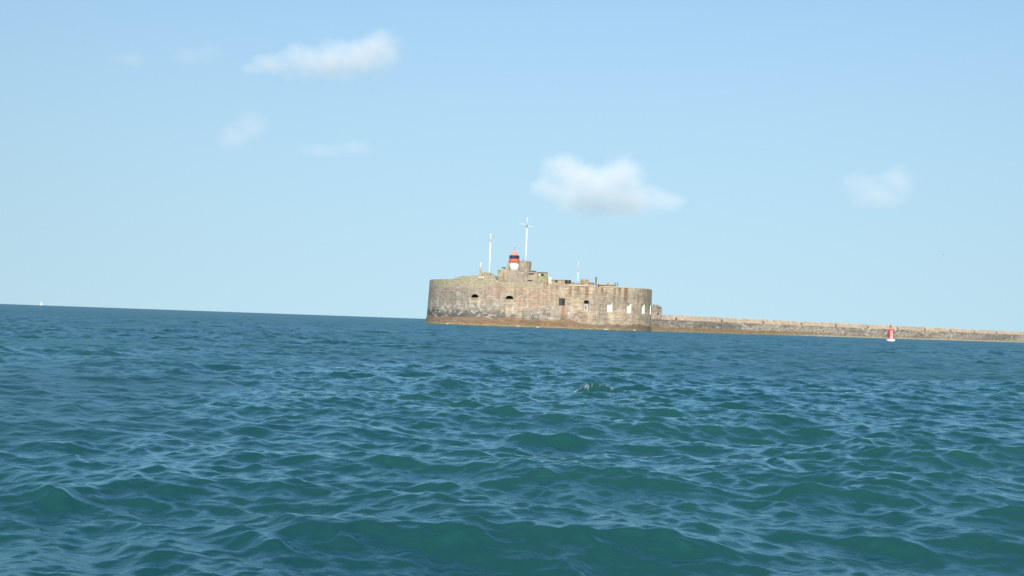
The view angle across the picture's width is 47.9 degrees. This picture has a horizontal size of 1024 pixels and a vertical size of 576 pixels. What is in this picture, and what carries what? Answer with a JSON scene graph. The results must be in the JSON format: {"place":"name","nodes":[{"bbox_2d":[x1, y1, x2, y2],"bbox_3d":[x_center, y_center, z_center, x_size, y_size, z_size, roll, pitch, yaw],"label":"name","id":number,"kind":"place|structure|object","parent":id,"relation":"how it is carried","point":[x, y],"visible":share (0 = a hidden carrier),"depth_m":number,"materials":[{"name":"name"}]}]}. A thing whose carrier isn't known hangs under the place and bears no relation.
{"place":"outdoors","nodes":[
{"label":"outdoors","id":0,"kind":"place"},
{"bbox_2d":[0,304,1023,575],"bbox_3d":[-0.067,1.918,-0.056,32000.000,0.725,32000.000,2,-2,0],"label":"sea","id":1,"kind":"structure","parent":0,"point":[160,442],"depth_m":17.22,"materials":[{"name":"liquid"}]},
{"bbox_2d":[425,275,651,330],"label":"sea fort","id":2,"kind":"structure","parent":1,"relation":"in","point":[489,300],"depth_m":420.85,"materials":[{"name":"stone"}]},
{"bbox_2d":[481,272,493,275],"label":"parapet block","id":3,"kind":"structure","parent":2,"relation":"on","point":[484,273],"depth_m":431.35,"materials":[{"name":"beige stone"}]},
{"bbox_2d":[489,234,490,272],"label":"white mast","id":4,"kind":"object","parent":3,"relation":"on","point":[490,254],"visible":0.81,"depth_m":433.34,"materials":[{"name":"metal"}]},
{"bbox_2d":[497,263,508,281],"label":"stone block","id":5,"kind":"structure","parent":2,"relation":"on","point":[501,275],"depth_m":428.74,"materials":[{"name":"beige stone"}]},
{"bbox_2d":[508,247,519,270],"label":"lighthouse","id":6,"kind":"object","parent":2,"relation":"on","point":[514,256],"visible":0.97,"depth_m":431.05,"materials":[{"name":"concrete"}]},
{"bbox_2d":[507,261,537,281],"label":"observation post","id":7,"kind":"object","parent":2,"relation":"on","point":[523,273],"visible":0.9,"depth_m":428.05,"materials":[{"name":"concrete"}]},
{"bbox_2d":[521,217,533,260],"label":"signal mast","id":8,"kind":"object","parent":7,"relation":"on","point":[526,239],"visible":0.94,"depth_m":433.49,"materials":[{"name":"white metal"}]},
{"bbox_2d":[537,272,551,283],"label":"blockhouse","id":9,"kind":"structure","parent":2,"relation":"on","point":[543,277],"depth_m":427.49,"materials":[{"name":"concrete"}]},
{"bbox_2d":[552,279,570,285],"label":"casemate","id":10,"kind":"object","parent":2,"relation":"on","point":[561,282],"visible":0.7,"depth_m":426.22,"materials":[{"name":"beige concrete"}]},
{"bbox_2d":[559,298,564,305],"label":"window","id":11,"kind":"structure","parent":2,"relation":"in","point":[561,300],"depth_m":415.71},
{"bbox_2d":[581,279,588,286],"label":"stone hut","id":12,"kind":"object","parent":2,"relation":"on","point":[584,281],"visible":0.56,"depth_m":428.29,"materials":[{"name":"beige stone"}]},
{"bbox_2d":[584,300,588,310],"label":"window","id":13,"kind":"structure","parent":2,"relation":"in","point":[586,303],"depth_m":416.42,"materials":[{"name":"white"}]},
{"bbox_2d":[607,302,612,311],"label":"window","id":14,"kind":"structure","parent":2,"relation":"in","point":[609,306],"depth_m":419.59,"materials":[{"name":"white"}]},
{"bbox_2d":[627,303,630,312],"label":"window","id":15,"kind":"structure","parent":2,"relation":"in","point":[628,304],"depth_m":424.53,"materials":[{"name":"white"}]},
{"bbox_2d":[651,314,1023,342],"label":"breakwater","id":16,"kind":"object","parent":1,"relation":"in","point":[671,323],"visible":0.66,"depth_m":537.16,"materials":[{"name":"stone"}]},
{"bbox_2d":[651,304,661,318],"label":"stone turret","id":17,"kind":"object","parent":16,"relation":"on","point":[656,311],"visible":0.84,"depth_m":451.99,"materials":[{"name":"beige stone"}]},
{"bbox_2d":[886,325,894,340],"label":"channel buoy","id":18,"kind":"object","parent":1,"relation":"on","point":[890,335],"visible":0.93,"depth_m":339.11,"materials":[{"name":"red paint"}]},
{"bbox_2d":[0,0,1023,331],"label":"sky","id":19,"kind":"structure","parent":0,"point":[788,160],"materials":[{"name":"blue"}]},
{"bbox_2d":[597,284,614,287],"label":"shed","id":20,"kind":"structure","parent":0,"point":[601,285],"depth_m":428.88,"materials":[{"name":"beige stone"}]}
]}

